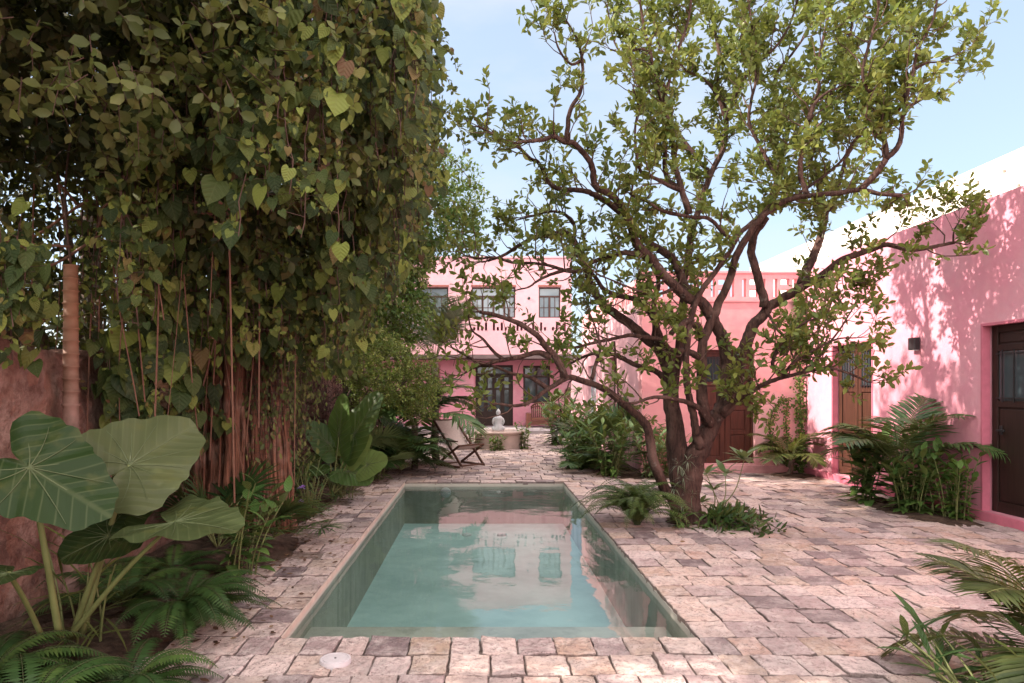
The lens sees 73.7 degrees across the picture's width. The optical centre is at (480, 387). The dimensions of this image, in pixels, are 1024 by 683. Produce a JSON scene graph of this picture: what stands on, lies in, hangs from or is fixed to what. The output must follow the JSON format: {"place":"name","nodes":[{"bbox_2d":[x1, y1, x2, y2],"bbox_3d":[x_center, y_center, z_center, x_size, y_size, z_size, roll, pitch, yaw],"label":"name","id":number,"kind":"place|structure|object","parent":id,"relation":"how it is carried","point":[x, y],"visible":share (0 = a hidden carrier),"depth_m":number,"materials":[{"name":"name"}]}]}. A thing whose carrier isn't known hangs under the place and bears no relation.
{"place":"outdoors","nodes":[
{"label":"outdoors","id":0,"kind":"place"},
{"bbox_2d":[0,462,368,682],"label":"planting bed soil","id":1,"kind":"structure","parent":0,"point":[111,644],"depth_m":4.31,"materials":[{"name":"brown soil"}]},
{"bbox_2d":[0,630,109,677],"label":"fern","id":2,"kind":"object","parent":1,"relation":"on","point":[13,644],"visible":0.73,"depth_m":3.44,"materials":[{"name":"green plant"}]},
{"bbox_2d":[0,653,140,682],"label":"fern","id":3,"kind":"object","parent":1,"relation":"on","point":[84,671],"visible":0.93,"depth_m":3.18,"materials":[{"name":"green plant"}]},
{"bbox_2d":[61,95,80,600],"bbox_3d":[-2.784,-0.238,4.634,0.116,3.576,0.153,0,0,-41],"label":"trunk","id":4,"kind":"object","parent":1,"relation":"on","point":[70,403],"visible":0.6,"depth_m":4.58,"materials":[{"name":"brown plant"}]},
{"bbox_2d":[0,526,166,657],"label":"grassy plant","id":5,"kind":"object","parent":1,"relation":"on","point":[101,613],"visible":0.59,"depth_m":3.93,"materials":[{"name":"green plant"}]},
{"bbox_2d":[22,561,193,630],"bbox_3d":[-2.351,1.313,4.426,1.026,0.253,1.076,0,0,0],"label":"fern","id":6,"kind":"object","parent":1,"relation":"on","point":[145,583],"visible":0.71,"depth_m":4.37,"materials":[{"name":"green plant"}]},
{"bbox_2d":[0,411,244,639],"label":"elephant ear","id":7,"kind":"object","parent":1,"relation":"on","point":[59,472],"visible":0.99,"depth_m":3.55},
{"bbox_2d":[34,637,223,682],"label":"fern","id":8,"kind":"object","parent":1,"relation":"on","point":[149,670],"visible":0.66,"depth_m":3.41,"materials":[{"name":"green plant"}]},
{"bbox_2d":[105,544,233,581],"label":"fern","id":9,"kind":"object","parent":1,"relation":"on","point":[161,563],"visible":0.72,"depth_m":5.34,"materials":[{"name":"green plant"}]},
{"bbox_2d":[114,569,282,649],"bbox_3d":[-1.657,1.294,4.152,0.734,0.284,1.168,0,0,0],"label":"fern","id":10,"kind":"object","parent":1,"relation":"on","point":[203,597],"visible":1,"depth_m":3.92,"materials":[{"name":"green plant"}]},
{"bbox_2d":[153,460,315,547],"bbox_3d":[-2.278,1.027,6.211,1.440,0.855,1.864,0,0,-32],"label":"fan palm","id":11,"kind":"object","parent":1,"relation":"on","point":[180,494],"visible":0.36,"depth_m":6.25,"materials":[{"name":"green plant"}]},
{"bbox_2d":[209,472,292,575],"bbox_3d":[-1.781,1.059,5.338,0.670,0.852,0.687,0,0,33],"label":"broadleaf plant","id":12,"kind":"object","parent":1,"relation":"on","point":[253,506],"visible":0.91,"depth_m":5.32,"materials":[{"name":"green plant"}]},
{"bbox_2d":[203,494,349,544],"bbox_3d":[-1.862,1.193,6.345,1.380,0.524,0.928,0,0,-14],"label":"fan palm","id":13,"kind":"object","parent":1,"relation":"on","point":[285,505],"visible":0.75,"depth_m":6.32,"materials":[{"name":"green plant"}]},
{"bbox_2d":[291,449,314,494],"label":"broadleaf plant","id":14,"kind":"object","parent":1,"relation":"on","point":[303,467],"visible":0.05,"depth_m":8.65,"materials":[{"name":"green plant"}]},
{"bbox_2d":[292,449,342,517],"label":"lily plant","id":15,"kind":"object","parent":1,"relation":"on","point":[305,485],"visible":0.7,"depth_m":7.89,"materials":[{"name":"green plant"}]},
{"bbox_2d":[327,453,346,487],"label":"broadleaf plant","id":16,"kind":"object","parent":1,"relation":"on","point":[338,461],"visible":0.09,"depth_m":9.94,"materials":[{"name":"green plant"}]},
{"bbox_2d":[313,463,369,504],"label":"grassy plant","id":17,"kind":"object","parent":1,"relation":"on","point":[340,494],"visible":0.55,"depth_m":9.04,"materials":[{"name":"green plant"}]},
{"bbox_2d":[297,391,387,493],"bbox_3d":[-1.786,0.718,8.902,1.177,1.339,0.458,0,0,9],"label":"elephant ear","id":18,"kind":"object","parent":1,"relation":"on","point":[345,434],"visible":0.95,"depth_m":8.86},
{"bbox_2d":[312,312,450,464],"bbox_3d":[-1.698,0.103,10.685,1.916,2.815,3.012,0,0,35],"label":"flowering shrub","id":19,"kind":"object","parent":1,"relation":"on","point":[386,344],"visible":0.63,"depth_m":10.54,"materials":[{"name":"green plant"}]},
{"bbox_2d":[373,451,391,480],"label":"broadleaf plant","id":20,"kind":"object","parent":1,"relation":"on","point":[376,476],"visible":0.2,"depth_m":10.83,"materials":[{"name":"green plant"}]},
{"bbox_2d":[374,412,401,434],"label":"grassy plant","id":21,"kind":"object","parent":1,"relation":"on","point":[384,423],"visible":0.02,"depth_m":12.72,"materials":[{"name":"green plant"}]},
{"bbox_2d":[383,415,414,425],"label":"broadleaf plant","id":22,"kind":"object","parent":1,"relation":"on","point":[399,420],"visible":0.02,"depth_m":15.60,"materials":[{"name":"green plant"}]},
{"bbox_2d":[370,444,436,472],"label":"young palm","id":23,"kind":"object","parent":1,"relation":"on","point":[391,451],"visible":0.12,"depth_m":11.68,"materials":[{"name":"green plant"}]},
{"bbox_2d":[370,420,440,463],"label":"fan palm","id":24,"kind":"object","parent":1,"relation":"on","point":[377,433],"visible":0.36,"depth_m":11.13,"materials":[{"name":"green plant"}]},
{"bbox_2d":[383,287,481,459],"bbox_3d":[-1.268,-0.280,13.963,2.711,3.581,3.339,0,0,0],"label":"tree","id":25,"kind":"object","parent":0,"point":[449,315],"visible":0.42,"depth_m":13.57,"materials":[{"name":"green plant"}]},
{"bbox_2d":[409,426,555,433],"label":"veranda floor","id":26,"kind":"structure","parent":0,"point":[535,429],"depth_m":22.57,"materials":[{"name":"beige stone"}]},
{"bbox_2d":[526,402,559,427],"bbox_3d":[2.285,0.957,23.850,1.370,0.887,0.600,0,0,0],"label":"wooden bench","id":27,"kind":"object","parent":26,"relation":"on","point":[535,420],"visible":0.45,"depth_m":23.57,"materials":[{"name":"red wood"}]},
{"bbox_2d":[0,0,1023,354],"label":"sky","id":28,"kind":"structure","parent":0,"point":[982,123],"materials":[{"name":"blue"}]},
{"bbox_2d":[131,434,1023,682],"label":"patio paving","id":29,"kind":"structure","parent":0,"point":[818,601],"depth_m":4.81,"materials":[{"name":"beige stone"}]},
{"bbox_2d":[319,652,350,671],"bbox_3d":[-0.793,1.499,3.730,0.172,0.042,0.172,0,0,0],"label":"skimmer lid","id":30,"kind":"object","parent":29,"relation":"on","point":[331,661],"visible":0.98,"depth_m":3.70,"materials":[{"name":"grey plastic"}]},
{"bbox_2d":[331,370,488,468],"bbox_3d":[-1.253,0.605,12.524,2.901,1.794,2.803,0,0,0],"label":"areca palm","id":31,"kind":"object","parent":29,"relation":"on","point":[412,422],"visible":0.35,"depth_m":12.20,"materials":[{"name":"green plant"}]},
{"bbox_2d":[376,417,456,458],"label":"young palm","id":32,"kind":"object","parent":29,"relation":"on","point":[426,434],"visible":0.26,"depth_m":12.99,"materials":[{"name":"green plant"}]},
{"bbox_2d":[433,419,484,467],"bbox_3d":[-0.421,1.058,13.022,0.710,0.865,0.810,0,0,-44],"label":"deck chair","id":33,"kind":"object","parent":29,"relation":"on","point":[449,430],"visible":0.89,"depth_m":13.10,"materials":[{"name":"beige fabric"}]},
{"bbox_2d":[460,421,483,448],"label":"fountain plant","id":34,"kind":"object","parent":29,"relation":"on","point":[469,434],"visible":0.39,"depth_m":16.48,"materials":[{"name":"green plant"}]},
{"bbox_2d":[281,482,694,640],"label":"swimming pool","id":35,"kind":"structure","parent":29,"relation":"in","point":[516,561],"depth_m":7.40,"materials":[{"name":"teal liquid"}]},
{"bbox_2d":[486,434,506,450],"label":"fountain plant","id":36,"kind":"object","parent":29,"relation":"on","point":[495,446],"visible":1,"depth_m":16.13,"materials":[{"name":"green plant"}]},
{"bbox_2d":[471,429,524,449],"bbox_3d":[0.444,1.305,16.950,1.350,0.470,1.350,0,0,0],"label":"fountain basin","id":37,"kind":"object","parent":29,"relation":"on","point":[512,440],"visible":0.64,"depth_m":16.45,"materials":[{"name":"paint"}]},
{"bbox_2d":[491,409,504,430],"bbox_3d":[0.443,0.811,17.008,0.339,0.561,0.281,0,0,0],"label":"statue","id":38,"kind":"object","parent":37,"relation":"on","point":[498,422],"visible":0.98,"depth_m":16.91,"materials":[{"name":"white stone"}]},
{"bbox_2d":[513,421,531,448],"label":"fountain plant","id":39,"kind":"object","parent":29,"relation":"on","point":[523,442],"visible":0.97,"depth_m":16.63,"materials":[{"name":"green plant"}]},
{"bbox_2d":[122,468,957,681],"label":"fallen leaves","id":40,"kind":"object","parent":29,"relation":"on","point":[216,642],"visible":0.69,"depth_m":5.57,"materials":[{"name":"brown plant"}]},
{"bbox_2d":[538,384,581,434],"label":"plumeria plant","id":41,"kind":"object","parent":29,"relation":"on","point":[578,389],"visible":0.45,"depth_m":20.09,"materials":[{"name":"green plant"}]},
{"bbox_2d":[570,449,643,479],"bbox_3d":[2.489,1.502,14.500,1.126,0.075,7.774,0,0,0],"label":"soil patch","id":42,"kind":"object","parent":29,"relation":"on","point":[629,472],"visible":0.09,"depth_m":11.86,"materials":[{"name":"brown soil"}]},
{"bbox_2d":[537,398,569,445],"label":"ginger plant","id":43,"kind":"object","parent":42,"relation":"in","point":[554,439],"visible":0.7,"depth_m":17.72,"materials":[{"name":"green plant"}]},
{"bbox_2d":[552,397,590,449],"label":"ginger plant","id":44,"kind":"object","parent":42,"relation":"on","point":[565,415],"visible":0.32,"depth_m":16.38,"materials":[{"name":"green plant"}]},
{"bbox_2d":[556,425,592,469],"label":"ginger plant","id":45,"kind":"object","parent":42,"relation":"on","point":[567,435],"visible":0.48,"depth_m":12.52,"materials":[{"name":"green plant"}]},
{"bbox_2d":[547,448,608,468],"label":"young palm","id":46,"kind":"object","parent":42,"relation":"in","point":[573,457],"visible":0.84,"depth_m":12.11,"materials":[{"name":"green plant"}]},
{"bbox_2d":[564,406,612,462],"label":"ginger plant","id":47,"kind":"object","parent":42,"relation":"on","point":[573,417],"visible":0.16,"depth_m":13.22,"materials":[{"name":"green plant"}]},
{"bbox_2d":[549,393,634,448],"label":"shrub","id":48,"kind":"object","parent":42,"relation":"on","point":[613,418],"visible":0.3,"depth_m":13.09,"materials":[{"name":"green plant"}]},
{"bbox_2d":[571,396,612,455],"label":"ginger plant","id":49,"kind":"object","parent":42,"relation":"on","point":[579,408],"visible":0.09,"depth_m":14.47,"materials":[{"name":"green plant"}]},
{"bbox_2d":[577,416,637,477],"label":"ginger plant","id":50,"kind":"object","parent":42,"relation":"on","point":[611,471],"visible":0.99,"depth_m":11.43,"materials":[{"name":"green plant"}]},
{"bbox_2d":[584,403,635,470],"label":"ginger plant","id":51,"kind":"object","parent":42,"relation":"on","point":[597,419],"visible":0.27,"depth_m":12.23,"materials":[{"name":"green plant"}]},
{"bbox_2d":[575,411,665,459],"bbox_3d":[2.498,0.825,11.880,1.717,0.959,1.756,0,0,0],"label":"fan palm","id":52,"kind":"object","parent":42,"relation":"on","point":[633,421],"visible":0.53,"depth_m":11.89,"materials":[{"name":"green plant"}]},
{"bbox_2d":[574,478,694,527],"bbox_3d":[1.655,1.244,7.443,1.348,0.495,1.514,0,0,0],"label":"fern","id":53,"kind":"object","parent":29,"relation":"on","point":[635,502],"visible":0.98,"depth_m":7.28,"materials":[{"name":"green plant"}]},
{"bbox_2d":[635,472,668,477],"bbox_3d":[3.104,1.502,11.594,1.184,0.075,0.804,0,0,0],"label":"soil patch","id":54,"kind":"object","parent":29,"relation":"on","point":[667,476],"visible":0.14,"depth_m":11.47,"materials":[{"name":"brown soil"}]},
{"bbox_2d":[627,420,666,477],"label":"ginger plant","id":55,"kind":"object","parent":54,"relation":"on","point":[649,473],"visible":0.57,"depth_m":11.28,"materials":[{"name":"green plant"}]},
{"bbox_2d":[653,426,692,474],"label":"ginger plant","id":56,"kind":"object","parent":54,"relation":"on","point":[665,468],"visible":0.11,"depth_m":11.55,"materials":[{"name":"green plant"}]},
{"bbox_2d":[666,508,710,529],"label":"broadleaf plant","id":57,"kind":"object","parent":29,"relation":"on","point":[677,525],"visible":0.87,"depth_m":7.29,"materials":[{"name":"green plant"}]},
{"bbox_2d":[666,515,726,526],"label":"earth around tree","id":58,"kind":"object","parent":29,"relation":"on","point":[704,520],"visible":0.07,"depth_m":7.51,"materials":[{"name":"soil"}]},
{"bbox_2d":[700,446,768,508],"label":"leafy sapling","id":59,"kind":"object","parent":58,"relation":"on","point":[743,455],"visible":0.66,"depth_m":7.87,"materials":[{"name":"green plant"}]},
{"bbox_2d":[419,0,1008,525],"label":"patio tree","id":60,"kind":"object","parent":29,"relation":"on","point":[751,52],"visible":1,"depth_m":7.23,"materials":[{"name":"green plant"}]},
{"bbox_2d":[669,454,704,511],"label":"air plant","id":61,"kind":"object","parent":60,"relation":"attached to","point":[682,481],"visible":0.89,"depth_m":7.40,"materials":[{"name":"green plant"}]},
{"bbox_2d":[698,499,786,537],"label":"ground creeper","id":62,"kind":"object","parent":29,"relation":"on","point":[723,514],"visible":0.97,"depth_m":7.20,"materials":[{"name":"green plant"}]},
{"bbox_2d":[745,433,830,473],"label":"areca palm","id":63,"kind":"object","parent":29,"relation":"on","point":[790,455],"visible":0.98,"depth_m":11.37,"materials":[{"name":"green plant"}]},
{"bbox_2d":[770,472,815,478],"bbox_3d":[5.265,1.502,11.610,0.751,0.075,0.725,0,0,0],"label":"soil patch","id":64,"kind":"object","parent":29,"relation":"on","point":[797,475],"visible":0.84,"depth_m":11.47,"materials":[{"name":"brown soil"}]},
{"bbox_2d":[863,499,984,527],"bbox_3d":[5.223,1.502,8.310,0.834,0.075,2.057,0,0,0],"label":"soil patch","id":65,"kind":"object","parent":29,"relation":"on","point":[934,517],"visible":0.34,"depth_m":7.79,"materials":[{"name":"brown soil"}]},
{"bbox_2d":[829,424,900,506],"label":"croton plant","id":66,"kind":"object","parent":65,"relation":"on","point":[868,471],"visible":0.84,"depth_m":8.79,"materials":[{"name":"green plant"}]},
{"bbox_2d":[809,393,1010,504],"bbox_3d":[5.232,0.777,8.500,2.064,1.446,2.365,0,0,0],"label":"areca palm","id":67,"kind":"object","parent":65,"relation":"on","point":[915,437],"visible":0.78,"depth_m":8.35,"materials":[{"name":"green plant"}]},
{"bbox_2d":[876,437,955,514],"bbox_3d":[5.145,1.061,8.118,0.892,0.940,0.913,0,0,0],"label":"croton plant","id":68,"kind":"object","parent":65,"relation":"on","point":[918,489],"visible":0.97,"depth_m":8.02,"materials":[{"name":"green plant"}]},
{"bbox_2d":[918,449,987,521],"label":"croton plant","id":69,"kind":"object","parent":65,"relation":"on","point":[954,508],"visible":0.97,"depth_m":7.68,"materials":[{"name":"green plant"}]},
{"bbox_2d":[877,589,997,682],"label":"lance leaved plant","id":70,"kind":"object","parent":29,"relation":"on","point":[945,653],"visible":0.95,"depth_m":3.13,"materials":[{"name":"green plant"}]},
{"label":"soil patch","id":71,"kind":"structure","parent":29,"relation":"on","visible":0},
{"bbox_2d":[877,536,1023,682],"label":"areca palm","id":72,"kind":"object","parent":71,"relation":"on","point":[975,579],"visible":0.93,"depth_m":3.21,"materials":[{"name":"green plant"}]},
{"bbox_2d":[958,651,1010,678],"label":"areca palm","id":73,"kind":"object","parent":71,"relation":"on","point":[975,671],"visible":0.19,"depth_m":3.12,"materials":[{"name":"green plant"}]},
{"bbox_2d":[983,609,1023,654],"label":"lance leaved plant","id":74,"kind":"object","parent":71,"relation":"on","point":[1019,627],"visible":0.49,"depth_m":3.11,"materials":[{"name":"green plant"}]},
{"bbox_2d":[803,185,1023,531],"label":"garden building","id":75,"kind":"structure","parent":0,"point":[962,317],"depth_m":8.19,"materials":[{"name":"pink paint"}]},
{"bbox_2d":[766,290,807,472],"bbox_3d":[5.622,-0.036,11.922,1.309,3.460,0.195,0,0,0],"label":"ivy","id":76,"kind":"object","parent":75,"relation":"attached to","point":[801,421],"visible":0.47,"depth_m":11.91,"materials":[{"name":"green plant"}]},
{"bbox_2d":[839,344,857,475],"bbox_3d":[5.817,0.365,10.770,0.066,2.050,0.540,0,0,0],"label":"door","id":77,"kind":"structure","parent":75,"relation":"in","point":[848,410],"depth_m":10.80,"materials":[{"name":"orange wood"}]},
{"bbox_2d":[858,344,870,476],"bbox_3d":[5.817,0.365,10.210,0.066,2.050,0.540,0,0,0],"label":"door","id":78,"kind":"structure","parent":75,"relation":"in","point":[864,410],"depth_m":10.33,"materials":[{"name":"orange wood"}]},
{"bbox_2d":[750,147,1023,296],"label":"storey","id":79,"kind":"object","parent":75,"relation":"on","point":[1001,174],"visible":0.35,"depth_m":11.88,"materials":[{"name":"beige paint"}]},
{"bbox_2d":[908,337,919,350],"bbox_3d":[5.657,-0.560,8.900,0.084,0.170,0.140,0,0,0],"label":"wall lamp","id":80,"kind":"object","parent":75,"relation":"attached to","point":[913,343],"visible":1,"depth_m":8.85,"materials":[{"name":"black metal"}]},
{"bbox_2d":[992,323,1023,517],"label":"door","id":81,"kind":"structure","parent":75,"relation":"in","point":[1007,340],"depth_m":7.51,"materials":[{"name":"brown wood"}]},
{"label":"ground","id":82,"kind":"structure","parent":0,"visible":0},
{"bbox_2d":[0,9,206,350],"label":"garden tree","id":83,"kind":"object","parent":82,"relation":"on","point":[48,341],"visible":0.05,"depth_m":7.22,"materials":[{"name":"green plant"}]},
{"bbox_2d":[0,336,395,622],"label":"boundary wall","id":84,"kind":"structure","parent":82,"relation":"on","point":[22,392],"depth_m":4.53,"materials":[{"name":"pink paint"}]},
{"bbox_2d":[0,0,439,537],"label":"fig tree","id":85,"kind":"object","parent":82,"relation":"on","point":[217,467],"visible":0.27,"depth_m":4.88,"materials":[{"name":"green plant"}]},
{"bbox_2d":[5,63,295,502],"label":"hanging roots","id":86,"kind":"object","parent":85,"relation":"hanging from","point":[77,206],"visible":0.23,"depth_m":4.99,"materials":[{"name":"brown plant"}]},
{"bbox_2d":[0,0,446,211],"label":"broadleaf creeper","id":87,"kind":"object","parent":85,"relation":"attached to","point":[67,73],"visible":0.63,"depth_m":3.87,"materials":[{"name":"green plant"}]},
{"bbox_2d":[0,0,476,476],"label":"hanging vine","id":88,"kind":"object","parent":85,"relation":"hanging from","point":[336,285],"visible":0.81,"depth_m":4.72,"materials":[{"name":"green plant"}]},
{"bbox_2d":[233,147,414,475],"bbox_3d":[-1.752,-0.829,8.044,1.750,3.733,3.330,0,0,0],"label":"leaved creeper","id":89,"kind":"object","parent":85,"relation":"attached to","point":[303,388],"visible":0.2,"depth_m":7.16,"materials":[{"name":"green plant"}]},
{"bbox_2d":[207,159,415,358],"bbox_3d":[-3.846,-2.437,17.131,4.754,8.106,11.717,0,0,0],"label":"garden tree","id":90,"kind":"object","parent":82,"relation":"on","point":[387,303],"visible":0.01,"depth_m":16.86,"materials":[{"name":"green plant"}]},
{"bbox_2d":[281,142,494,410],"bbox_3d":[-2.692,-2.230,12.570,4.578,7.689,5.727,0,0,-37],"label":"garden tree","id":91,"kind":"object","parent":82,"relation":"on","point":[408,311],"visible":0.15,"depth_m":11.57,"materials":[{"name":"green plant"}]},
{"bbox_2d":[373,431,456,472],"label":"young palm","id":92,"kind":"object","parent":82,"relation":"on","point":[409,444],"visible":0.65,"depth_m":11.46,"materials":[{"name":"green plant"}]},
{"bbox_2d":[364,256,581,425],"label":"house","id":93,"kind":"structure","parent":82,"relation":"on","point":[541,299],"depth_m":23.44,"materials":[{"name":"pink paint"}]},
{"bbox_2d":[421,285,448,315],"bbox_3d":[-1.575,-2.940,23.465,0.990,1.120,0.190,0,0,0],"label":"window","id":94,"kind":"structure","parent":93,"relation":"in","point":[442,291],"depth_m":23.53,"materials":[{"name":"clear glass"}]},
{"bbox_2d":[478,375,485,425],"bbox_3d":[0.050,0.485,24.785,0.300,1.830,0.050,0,0,0],"label":"veranda door","id":95,"kind":"structure","parent":93,"relation":"in","point":[483,421],"depth_m":24.76,"materials":[{"name":"brown wood"}]},
{"bbox_2d":[486,375,493,425],"bbox_3d":[0.350,0.485,24.785,0.300,1.830,0.050,0,0,0],"label":"veranda door","id":96,"kind":"structure","parent":93,"relation":"in","point":[488,413],"depth_m":24.76,"materials":[{"name":"brown wood"}]},
{"bbox_2d":[471,285,515,317],"bbox_3d":[0.450,-2.940,23.465,1.540,1.120,0.190,0,0,0],"label":"window","id":97,"kind":"structure","parent":93,"relation":"in","point":[486,302],"depth_m":23.53,"materials":[{"name":"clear glass"}]},
{"bbox_2d":[494,375,501,415],"bbox_3d":[0.650,0.485,24.785,0.300,1.830,0.050,0,0,0],"label":"veranda door","id":98,"kind":"structure","parent":93,"relation":"in","point":[495,389],"depth_m":24.76,"materials":[{"name":"brown wood"}]},
{"bbox_2d":[502,375,510,425],"bbox_3d":[0.950,0.485,24.785,0.300,1.830,0.050,0,0,0],"label":"veranda door","id":99,"kind":"structure","parent":93,"relation":"in","point":[507,417],"depth_m":24.76,"materials":[{"name":"brown wood"}]},
{"bbox_2d":[523,366,549,402],"bbox_3d":[2.035,-0.100,24.810,0.970,1.360,0.060,0,0,0],"label":"veranda window","id":100,"kind":"structure","parent":93,"relation":"in","point":[534,388],"depth_m":24.81,"materials":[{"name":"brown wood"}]},
{"bbox_2d":[538,285,560,317],"bbox_3d":[2.375,-2.940,23.465,0.790,1.120,0.190,0,0,0],"label":"window","id":101,"kind":"structure","parent":93,"relation":"in","point":[549,298],"depth_m":23.53,"materials":[{"name":"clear glass"}]},
{"bbox_2d":[582,271,804,473],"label":"garden wing","id":102,"kind":"structure","parent":82,"relation":"on","point":[738,312],"depth_m":12.02,"materials":[{"name":"pink paint"}]},
{"bbox_2d":[591,366,595,412],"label":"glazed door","id":103,"kind":"structure","parent":102,"relation":"in","point":[593,390],"depth_m":17.72,"materials":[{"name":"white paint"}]},
{"bbox_2d":[614,359,615,440],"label":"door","id":104,"kind":"structure","parent":102,"relation":"in","point":[614,359],"depth_m":15.05,"materials":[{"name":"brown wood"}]},
{"bbox_2d":[701,353,724,462],"bbox_3d":[4.120,0.370,12.147,0.440,1.960,0.066,0,0,0],"label":"door","id":105,"kind":"structure","parent":102,"relation":"in","point":[717,452],"depth_m":12.13,"materials":[{"name":"red wood"}]},
{"bbox_2d":[725,353,749,462],"bbox_3d":[4.570,0.370,12.147,0.440,1.960,0.066,0,0,0],"label":"door","id":106,"kind":"structure","parent":102,"relation":"in","point":[737,424],"depth_m":12.13,"materials":[{"name":"red wood"}]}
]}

